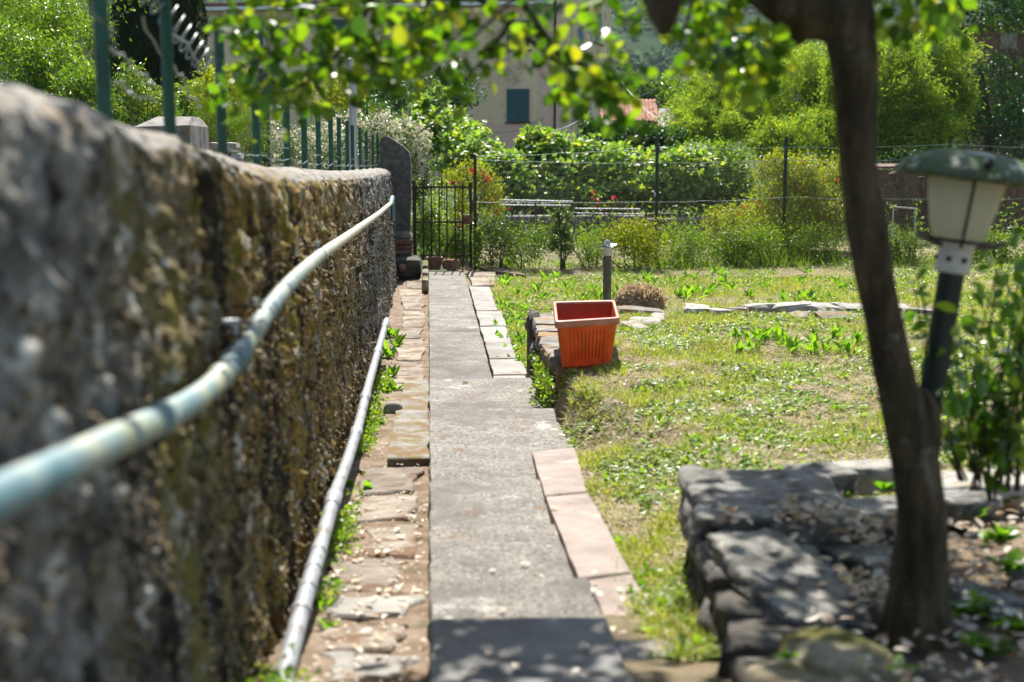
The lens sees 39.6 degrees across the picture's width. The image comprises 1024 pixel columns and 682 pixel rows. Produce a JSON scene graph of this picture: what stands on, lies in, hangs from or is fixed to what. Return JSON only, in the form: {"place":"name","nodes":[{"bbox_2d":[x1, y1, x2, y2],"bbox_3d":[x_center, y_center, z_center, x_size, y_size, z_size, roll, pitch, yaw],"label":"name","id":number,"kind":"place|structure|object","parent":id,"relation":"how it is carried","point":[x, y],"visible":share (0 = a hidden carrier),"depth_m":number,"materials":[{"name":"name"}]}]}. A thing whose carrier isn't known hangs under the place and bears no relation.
{"place":"outdoors","nodes":[
{"label":"outdoors","id":0,"kind":"place"},
{"bbox_2d":[258,274,429,681],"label":"side strip","id":1,"kind":"object","parent":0,"point":[415,619],"visible":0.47,"depth_m":5.12,"materials":[{"name":"grey stone"}]},
{"bbox_2d":[231,342,396,681],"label":"wall foot creeper","id":2,"kind":"object","parent":1,"relation":"on","point":[373,412],"depth_m":5.70,"materials":[{"name":"green plant"}]},
{"bbox_2d":[275,317,389,681],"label":"pipe","id":3,"kind":"object","parent":1,"relation":"on","point":[301,607],"visible":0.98,"depth_m":4.99,"materials":[{"name":"white metal"}]},
{"bbox_2d":[382,345,396,357],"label":"weed","id":4,"kind":"object","parent":1,"relation":"on","point":[387,352],"visible":0.96,"depth_m":13.02,"materials":[{"name":"green plant"}]},
{"bbox_2d":[383,401,402,413],"bbox_3d":[-0.787,0.451,9.406,0.129,0.103,0.122,0,8,-3],"label":"white stone","id":5,"kind":"object","parent":1,"relation":"on","point":[392,406],"visible":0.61,"depth_m":9.36,"materials":[{"name":"white stone"}]},
{"bbox_2d":[384,333,405,347],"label":"weed","id":6,"kind":"object","parent":1,"relation":"on","point":[398,339],"visible":0.87,"depth_m":13.62,"materials":[{"name":"green plant"}]},
{"bbox_2d":[395,239,427,292],"bbox_3d":[-1.369,-1.012,19.205,0.478,0.546,2.408,0,8,-3],"label":"masonry basin","id":7,"kind":"object","parent":1,"relation":"on","point":[408,267],"visible":0.93,"depth_m":19.59,"materials":[{"name":"stone"}]},
{"bbox_2d":[320,266,692,681],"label":"path","id":8,"kind":"structure","parent":0,"point":[478,439],"depth_m":5.50,"materials":[{"name":"grey concrete"}]},
{"bbox_2d":[315,617,342,629],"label":"weed","id":9,"kind":"object","parent":8,"relation":"on","point":[325,623],"visible":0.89,"depth_m":4.36,"materials":[{"name":"green plant"}]},
{"bbox_2d":[426,256,442,269],"bbox_3d":[-1.121,-1.125,20.573,0.234,0.179,0.234,0,8,-3],"label":"dark pot","id":10,"kind":"object","parent":8,"relation":"on","point":[434,262],"visible":0.95,"depth_m":20.48,"materials":[{"name":"ceramic"}]},
{"bbox_2d":[1,0,1019,106],"bbox_3d":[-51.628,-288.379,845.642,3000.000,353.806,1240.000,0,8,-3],"label":"hills","id":11,"kind":"structure","parent":0,"point":[649,37],"depth_m":572.62,"materials":[{"name":"green plant"}]},
{"bbox_2d":[0,0,1021,141],"bbox_3d":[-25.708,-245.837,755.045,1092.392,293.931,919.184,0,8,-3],"label":"woods","id":12,"kind":"object","parent":11,"relation":"on","point":[656,57],"visible":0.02,"depth_m":531.01,"materials":[{"name":"green plant"}]},
{"bbox_2d":[411,141,1015,273],"bbox_3d":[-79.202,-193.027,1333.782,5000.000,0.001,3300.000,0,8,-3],"label":"ground","id":13,"kind":"structure","parent":0,"point":[436,189],"depth_m":41.40,"materials":[{"name":"green plant"}]},
{"bbox_2d":[0,0,236,118],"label":"back shrub","id":14,"kind":"object","parent":13,"relation":"on","point":[182,101],"visible":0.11,"depth_m":23.85,"materials":[{"name":"green plant"}]},
{"bbox_2d":[109,0,209,127],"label":"cypress tree","id":15,"kind":"object","parent":13,"relation":"on","point":[140,47],"visible":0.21,"depth_m":28.44,"materials":[{"name":"green plant"}]},
{"bbox_2d":[0,83,398,681],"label":"boundary wall","id":16,"kind":"structure","parent":13,"relation":"on","point":[136,264],"depth_m":2.66,"materials":[{"name":"grey stone"}]},
{"bbox_2d":[0,195,394,522],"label":"pipe","id":17,"kind":"object","parent":16,"relation":"attached to","point":[29,483],"visible":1,"depth_m":2.10,"materials":[{"name":"metal"}]},
{"bbox_2d":[78,0,378,170],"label":"post railing","id":18,"kind":"object","parent":16,"relation":"on","point":[102,38],"visible":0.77,"depth_m":4.08,"materials":[{"name":"green metal"}]},
{"bbox_2d":[290,67,372,169],"bbox_3d":[-3.335,-3.384,25.787,1.667,3.236,1.737,0,8,-3],"label":"golden shrub","id":19,"kind":"object","parent":13,"relation":"on","point":[334,98],"visible":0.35,"depth_m":25.35,"materials":[{"name":"green plant"}]},
{"bbox_2d":[379,136,411,255],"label":"gate pillar","id":20,"kind":"structure","parent":13,"relation":"on","point":[394,157],"depth_m":20.36,"materials":[{"name":"stone"}]},
{"bbox_2d":[412,180,471,267],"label":"garden gate","id":21,"kind":"structure","parent":20,"relation":"attached to","point":[466,219],"depth_m":20.82,"materials":[{"name":"metal"}]},
{"bbox_2d":[188,0,610,180],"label":"villa","id":22,"kind":"object","parent":13,"relation":"on","point":[514,102],"visible":0.21,"depth_m":62.02,"materials":[{"name":"beige paint"}]},
{"bbox_2d":[240,17,265,50],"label":"window","id":23,"kind":"structure","parent":22,"relation":"in","point":[262,41],"depth_m":63.70,"materials":[{"name":"grey paint"}]},
{"bbox_2d":[323,17,348,47],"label":"window","id":24,"kind":"structure","parent":22,"relation":"in","point":[339,22],"depth_m":62.82,"materials":[{"name":"blue paint"}]},
{"bbox_2d":[505,87,531,123],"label":"window","id":25,"kind":"structure","parent":22,"relation":"in","point":[518,100],"depth_m":61.65,"materials":[{"name":"teal paint"}]},
{"bbox_2d":[505,18,531,51],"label":"window","id":26,"kind":"structure","parent":22,"relation":"in","point":[519,20],"depth_m":61.20,"materials":[{"name":"grey glass"}]},
{"bbox_2d":[576,21,586,48],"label":"window","id":27,"kind":"structure","parent":22,"relation":"in","point":[580,35],"depth_m":66.62,"materials":[{"name":"glass"}]},
{"bbox_2d":[592,13,604,45],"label":"window","id":28,"kind":"structure","parent":22,"relation":"in","point":[594,41],"depth_m":71.99,"materials":[{"name":"grey glass"}]},
{"bbox_2d":[357,60,489,170],"bbox_3d":[-2.451,-4.707,32.853,3.020,3.806,6.521,3,9,18],"label":"dark shrub","id":29,"kind":"object","parent":13,"relation":"on","point":[400,102],"visible":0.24,"depth_m":32.65,"materials":[{"name":"green plant"}]},
{"bbox_2d":[392,83,509,224],"bbox_3d":[-1.382,-3.883,29.571,2.193,3.131,4.293,-3,9,-17],"label":"vine mound","id":30,"kind":"object","parent":13,"relation":"on","point":[456,140],"visible":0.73,"depth_m":28.78,"materials":[{"name":"green plant"}]},
{"bbox_2d":[453,121,727,215],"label":"vine bank","id":31,"kind":"structure","parent":13,"relation":"on","point":[532,143],"depth_m":27.32,"materials":[{"name":"green plant"}]},
{"bbox_2d":[593,99,658,157],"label":"tiled house","id":32,"kind":"structure","parent":13,"relation":"on","point":[649,105],"depth_m":53.36,"materials":[{"name":"orange paint"}]},
{"bbox_2d":[576,113,690,212],"bbox_3d":[2.843,-4.231,34.226,2.844,2.470,2.564,0,8,-3],"label":"citrus tree","id":33,"kind":"object","parent":13,"relation":"on","point":[645,142],"visible":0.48,"depth_m":33.71,"materials":[{"name":"green plant"}]},
{"bbox_2d":[616,69,653,95],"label":"pine tree","id":34,"kind":"object","parent":13,"relation":"on","point":[637,74],"visible":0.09,"depth_m":117.88,"materials":[{"name":"green plant"}]},
{"bbox_2d":[488,214,802,241],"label":"wall","id":35,"kind":"structure","parent":13,"relation":"on","point":[685,218],"depth_m":26.14,"materials":[{"name":"stone"}]},
{"bbox_2d":[497,199,646,222],"bbox_3d":[1.084,-2.383,26.069,2.849,0.430,0.174,0,8,-3],"label":"pipe railing","id":36,"kind":"object","parent":35,"relation":"on","point":[592,209],"visible":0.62,"depth_m":26.08,"materials":[{"name":"metal"}]},
{"bbox_2d":[587,191,605,214],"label":"geranium","id":37,"kind":"object","parent":35,"relation":"on","point":[596,203],"visible":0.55,"depth_m":26.47,"materials":[{"name":"green plant"}]},
{"bbox_2d":[630,74,686,126],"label":"pine tree","id":38,"kind":"object","parent":13,"relation":"on","point":[646,87],"visible":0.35,"depth_m":110.39,"materials":[{"name":"green plant"}]},
{"bbox_2d":[298,165,1023,254],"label":"undergrowth","id":39,"kind":"object","parent":13,"relation":"on","point":[703,213],"visible":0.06,"depth_m":26.40,"materials":[{"name":"green plant"}]},
{"bbox_2d":[602,195,622,214],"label":"geranium","id":40,"kind":"object","parent":39,"relation":"on","point":[614,203],"visible":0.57,"depth_m":26.47,"materials":[{"name":"green plant"}]},
{"bbox_2d":[640,131,771,215],"bbox_3d":[3.929,-3.222,28.855,2.573,2.039,2.775,0,8,-3],"label":"hedge shrub","id":41,"kind":"object","parent":13,"relation":"on","point":[734,154],"visible":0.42,"depth_m":28.34,"materials":[{"name":"green plant"}]},
{"bbox_2d":[656,16,838,200],"bbox_3d":[6.883,-5.704,36.091,7.526,5.138,5.954,-6,10,-36],"label":"mimosa tree","id":42,"kind":"object","parent":13,"relation":"on","point":[809,117],"visible":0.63,"depth_m":34.96,"materials":[{"name":"green plant"}]},
{"bbox_2d":[647,0,998,179],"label":"broad tree","id":43,"kind":"object","parent":13,"relation":"on","point":[676,86],"visible":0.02,"depth_m":46.50,"materials":[{"name":"green plant"}]},
{"bbox_2d":[813,18,998,159],"bbox_3d":[9.320,-5.412,33.561,4.122,4.837,5.106,0,8,-3],"label":"mimosa tree","id":44,"kind":"object","parent":13,"relation":"on","point":[916,86],"visible":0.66,"depth_m":32.30,"materials":[{"name":"green plant"}]},
{"bbox_2d":[889,171,931,240],"bbox_3d":[7.344,-2.342,25.985,1.032,1.609,0.408,-4,9,-26],"label":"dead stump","id":45,"kind":"object","parent":13,"relation":"on","point":[900,191],"visible":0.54,"depth_m":25.80,"materials":[{"name":"wood"}]},
{"bbox_2d":[828,0,1023,170],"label":"shade tree","id":46,"kind":"object","parent":13,"relation":"on","point":[992,133],"visible":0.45,"depth_m":42.15,"materials":[{"name":"green plant"}]},
{"bbox_2d":[878,164,1023,239],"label":"board shed","id":47,"kind":"structure","parent":13,"relation":"on","point":[916,185],"depth_m":27.45,"materials":[{"name":"brown wood"}]},
{"bbox_2d":[453,240,1023,377],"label":"lawn","id":48,"kind":"structure","parent":0,"point":[466,269],"depth_m":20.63,"materials":[{"name":"plant"}]},
{"bbox_2d":[411,178,485,270],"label":"gate ivy","id":49,"kind":"object","parent":48,"relation":"on","point":[476,236],"visible":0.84,"depth_m":21.49,"materials":[{"name":"green plant"}]},
{"bbox_2d":[442,259,459,269],"bbox_3d":[-0.888,-1.121,20.789,0.267,0.153,0.162,0,8,-3],"label":"stone block","id":50,"kind":"object","parent":48,"relation":"on","point":[451,264],"depth_m":20.72,"materials":[{"name":"stone"}]},
{"bbox_2d":[437,155,512,260],"bbox_3d":[-0.587,-2.077,22.292,1.203,1.669,1.181,0,8,-3],"label":"geranium bush","id":51,"kind":"object","parent":48,"relation":"on","point":[460,173],"visible":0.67,"depth_m":22.13,"materials":[{"name":"green plant"}]},
{"bbox_2d":[460,207,522,269],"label":"weed clump","id":52,"kind":"object","parent":48,"relation":"on","point":[488,228],"visible":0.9,"depth_m":20.84,"materials":[{"name":"green plant"}]},
{"bbox_2d":[466,214,589,269],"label":"weed clump","id":53,"kind":"object","parent":48,"relation":"on","point":[534,251],"visible":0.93,"depth_m":20.77,"materials":[{"name":"green plant"}]},
{"bbox_2d":[524,309,584,408],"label":"retaining wall","id":54,"kind":"structure","parent":48,"relation":"on","point":[542,334],"depth_m":10.07,"materials":[{"name":"stone"}]},
{"bbox_2d":[527,351,558,407],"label":"wall creeper","id":55,"kind":"object","parent":54,"relation":"attached to","point":[543,371],"depth_m":9.30,"materials":[{"name":"green plant"}]},
{"bbox_2d":[543,205,578,269],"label":"upright bush","id":56,"kind":"object","parent":48,"relation":"on","point":[561,226],"visible":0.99,"depth_m":20.76,"materials":[{"name":"green plant"}]},
{"bbox_2d":[566,219,624,267],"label":"weed clump","id":57,"kind":"object","parent":48,"relation":"on","point":[586,249],"visible":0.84,"depth_m":21.06,"materials":[{"name":"green plant"}]},
{"bbox_2d":[578,198,682,268],"bbox_3d":[1.740,-1.581,20.997,1.560,1.074,1.020,0,8,-3],"label":"weed clump","id":58,"kind":"object","parent":48,"relation":"on","point":[636,242],"visible":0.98,"depth_m":20.92,"materials":[{"name":"green plant"}]},
{"bbox_2d":[644,215,735,265],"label":"weed clump","id":59,"kind":"object","parent":48,"relation":"on","point":[685,241],"visible":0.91,"depth_m":21.51,"materials":[{"name":"green plant"}]},
{"bbox_2d":[704,217,773,265],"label":"weed clump","id":60,"kind":"object","parent":48,"relation":"on","point":[733,250],"visible":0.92,"depth_m":21.57,"materials":[{"name":"green plant"}]},
{"bbox_2d":[473,136,1023,268],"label":"fence","id":61,"kind":"object","parent":48,"relation":"on","point":[657,170],"visible":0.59,"depth_m":21.58,"materials":[{"name":"metal"}]},
{"bbox_2d":[480,258,1023,659],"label":"ground weeds","id":62,"kind":"object","parent":48,"relation":"on","point":[746,434],"visible":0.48,"depth_m":8.01,"materials":[{"name":"green plant"}]},
{"bbox_2d":[481,260,1023,661],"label":"mown straw","id":63,"kind":"object","parent":48,"relation":"on","point":[731,457],"visible":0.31,"depth_m":7.66,"materials":[{"name":"plant"}]},
{"bbox_2d":[489,246,1022,269],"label":"grass","id":64,"kind":"structure","parent":48,"relation":"on","point":[677,264],"depth_m":21.32,"materials":[{"name":"green plant"}]},
{"bbox_2d":[721,208,798,266],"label":"weed clump","id":65,"kind":"object","parent":48,"relation":"on","point":[758,248],"visible":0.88,"depth_m":21.56,"materials":[{"name":"green plant"}]},
{"bbox_2d":[692,139,878,255],"bbox_3d":[4.509,-2.355,23.174,3.267,2.001,2.287,0,8,-3],"label":"pomegranate bush","id":66,"kind":"object","parent":48,"relation":"on","point":[780,161],"visible":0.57,"depth_m":22.91,"materials":[{"name":"green plant"}]},
{"bbox_2d":[770,208,851,264],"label":"weed clump","id":67,"kind":"object","parent":48,"relation":"on","point":[798,243],"visible":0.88,"depth_m":21.66,"materials":[{"name":"green plant"}]},
{"bbox_2d":[889,216,936,266],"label":"weed clump","id":68,"kind":"object","parent":48,"relation":"on","point":[895,244],"visible":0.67,"depth_m":21.71,"materials":[{"name":"green plant"}]},
{"bbox_2d":[926,223,1023,263],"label":"weed clump","id":69,"kind":"object","parent":48,"relation":"on","point":[992,239],"visible":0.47,"depth_m":21.85,"materials":[{"name":"green plant"}]},
{"bbox_2d":[531,307,1023,681],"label":"lawn","id":70,"kind":"structure","parent":0,"point":[656,670],"depth_m":7.34,"materials":[{"name":"plant"}]},
{"bbox_2d":[553,300,619,366],"bbox_3d":[0.486,-0.050,9.271,0.428,0.305,1.142,0,8,1],"label":"planter","id":71,"kind":"object","parent":70,"relation":"on","point":[586,330],"visible":1,"depth_m":8.90,"materials":[{"name":"orange plastic"}]},
{"bbox_2d":[598,240,616,299],"bbox_3d":[0.736,-0.354,11.134,0.126,0.877,0.143,6,10,34],"label":"post light","id":72,"kind":"object","parent":70,"relation":"on","point":[607,246],"visible":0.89,"depth_m":11.07,"materials":[{"name":"grey paint"}]},
{"bbox_2d":[301,316,1023,681],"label":"leaf litter","id":73,"kind":"object","parent":70,"relation":"on","point":[877,582],"visible":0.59,"depth_m":4.09,"materials":[{"name":"brown plant"}]},
{"bbox_2d":[747,327,772,342],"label":"weed","id":74,"kind":"object","parent":70,"relation":"on","point":[764,335],"visible":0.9,"depth_m":9.87,"materials":[{"name":"green plant"}]},
{"bbox_2d":[617,301,931,329],"bbox_3d":[2.038,-0.214,11.479,2.788,0.155,1.158,-3,9,-18],"label":"stone edging","id":75,"kind":"object","parent":70,"relation":"on","point":[805,307],"visible":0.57,"depth_m":11.47,"materials":[{"name":"grey stone"}]},
{"bbox_2d":[612,278,668,311],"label":"shrub","id":76,"kind":"object","parent":75,"relation":"on","point":[643,295],"visible":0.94,"depth_m":11.84,"materials":[{"name":"plant"}]},
{"bbox_2d":[772,331,789,347],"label":"weed","id":77,"kind":"object","parent":70,"relation":"on","point":[779,339],"visible":0.88,"depth_m":9.71,"materials":[{"name":"green plant"}]},
{"bbox_2d":[786,333,798,350],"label":"weed","id":78,"kind":"object","parent":70,"relation":"on","point":[792,344],"visible":1,"depth_m":9.47,"materials":[{"name":"green plant"}]},
{"bbox_2d":[799,336,821,351],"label":"weed","id":79,"kind":"object","parent":70,"relation":"on","point":[814,344],"visible":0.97,"depth_m":9.40,"materials":[{"name":"green plant"}]},
{"bbox_2d":[822,324,846,338],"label":"weed","id":80,"kind":"object","parent":70,"relation":"on","point":[835,330],"visible":0.87,"depth_m":10.07,"materials":[{"name":"green plant"}]},
{"bbox_2d":[655,459,1023,681],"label":"rock bed","id":81,"kind":"object","parent":70,"relation":"on","point":[755,590],"visible":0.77,"depth_m":3.94,"materials":[{"name":"stone"}]},
{"bbox_2d":[192,0,977,655],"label":"leaning tree","id":82,"kind":"object","parent":81,"relation":"on","point":[848,32],"visible":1,"depth_m":3.43,"materials":[{"name":"green plant"}]},
{"bbox_2d":[772,645,798,659],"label":"ground plant","id":83,"kind":"object","parent":81,"relation":"on","point":[783,654],"visible":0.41,"depth_m":3.33,"materials":[{"name":"green plant"}]},
{"bbox_2d":[870,480,893,493],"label":"ground plant","id":84,"kind":"object","parent":81,"relation":"on","point":[883,486],"visible":0.91,"depth_m":4.90,"materials":[{"name":"green plant"}]},
{"bbox_2d":[887,654,919,675],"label":"ground plant","id":85,"kind":"object","parent":81,"relation":"on","point":[899,659],"visible":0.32,"depth_m":3.24,"materials":[{"name":"green plant"}]},
{"bbox_2d":[887,148,1023,583],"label":"garden lamp","id":86,"kind":"object","parent":81,"relation":"on","point":[966,188],"visible":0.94,"depth_m":3.76,"materials":[{"name":"metal"}]},
{"bbox_2d":[899,228,1023,501],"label":"glossy shrub","id":87,"kind":"object","parent":81,"relation":"on","point":[983,429],"visible":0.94,"depth_m":4.04,"materials":[{"name":"green plant"}]},
{"bbox_2d":[950,588,998,616],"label":"ground plant","id":88,"kind":"object","parent":81,"relation":"on","point":[977,600],"visible":0.89,"depth_m":3.65,"materials":[{"name":"green plant"}]},
{"bbox_2d":[958,630,1015,655],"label":"ground plant","id":89,"kind":"object","parent":81,"relation":"on","point":[985,644],"visible":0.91,"depth_m":3.41,"materials":[{"name":"green plant"}]},
{"bbox_2d":[977,521,1023,544],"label":"ground plant","id":90,"kind":"object","parent":81,"relation":"on","point":[1000,536],"visible":0.99,"depth_m":4.28,"materials":[{"name":"green plant"}]},
{"bbox_2d":[985,614,1023,636],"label":"ground plant","id":91,"kind":"object","parent":81,"relation":"on","point":[1015,621],"visible":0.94,"depth_m":3.54,"materials":[{"name":"green plant"}]},
{"bbox_2d":[988,547,1023,575],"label":"ground plant","id":92,"kind":"object","parent":81,"relation":"on","point":[1012,557],"visible":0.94,"depth_m":4.00,"materials":[{"name":"green plant"}]},
{"bbox_2d":[832,339,862,354],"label":"weed","id":93,"kind":"object","parent":70,"relation":"on","point":[846,345],"visible":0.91,"depth_m":9.30,"materials":[{"name":"green plant"}]},
{"bbox_2d":[950,15,1023,158],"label":"brown house","id":94,"kind":"structure","parent":0,"point":[1002,39],"depth_m":58.75,"materials":[{"name":"stone"}]},
{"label":"side garden","id":95,"kind":"structure","parent":0,"visible":0},
{"bbox_2d":[0,0,115,111],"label":"laurel hedge","id":96,"kind":"object","parent":95,"relation":"on","point":[43,59],"visible":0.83,"depth_m":14.60,"materials":[{"name":"green plant"}]},
{"bbox_2d":[5,0,158,64],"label":"slender tree","id":97,"kind":"object","parent":95,"relation":"on","point":[89,5],"visible":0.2,"depth_m":21.19,"materials":[{"name":"green plant"}]},
{"bbox_2d":[91,56,183,127],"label":"photinia shrub","id":98,"kind":"object","parent":95,"relation":"on","point":[123,106],"visible":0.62,"depth_m":12.56,"materials":[{"name":"green plant"}]},
{"bbox_2d":[134,116,208,150],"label":"concrete block","id":99,"kind":"structure","parent":95,"relation":"on","point":[192,130],"depth_m":10.86,"materials":[{"name":"grey concrete"}]},
{"bbox_2d":[209,142,243,161],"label":"rubble wall","id":100,"kind":"structure","parent":95,"relation":"on","point":[233,146],"depth_m":12.35,"materials":[{"name":"grey stone"}]},
{"bbox_2d":[184,56,271,132],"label":"green bush","id":101,"kind":"object","parent":95,"relation":"on","point":[208,76],"visible":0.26,"depth_m":18.39,"materials":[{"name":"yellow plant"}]},
{"bbox_2d":[183,86,278,165],"bbox_3d":[-3.082,-1.774,15.606,0.864,2.038,2.261,2,8,11],"label":"soft shrub","id":102,"kind":"object","parent":95,"relation":"on","point":[233,136],"visible":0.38,"depth_m":15.41,"materials":[{"name":"green plant"}]},
{"bbox_2d":[259,67,271,166],"bbox_3d":[-2.921,-1.921,16.756,0.196,2.570,0.191,0,8,-3],"label":"concrete post","id":103,"kind":"object","parent":95,"relation":"on","point":[265,160],"visible":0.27,"depth_m":16.62,"materials":[{"name":"concrete"}]},
{"bbox_2d":[240,102,440,217],"bbox_3d":[-2.582,-2.394,21.274,1.744,2.595,4.066,5,10,29],"label":"jasmine hedge","id":104,"kind":"object","parent":95,"relation":"on","point":[401,131],"visible":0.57,"depth_m":21.57,"materials":[{"name":"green plant"}]},
{"bbox_2d":[347,58,356,169],"bbox_3d":[-2.215,-2.546,19.744,0.162,2.732,0.123,0,8,-3],"label":"white pole","id":105,"kind":"object","parent":95,"relation":"on","point":[352,111],"visible":0.33,"depth_m":19.63,"materials":[{"name":"metal"}]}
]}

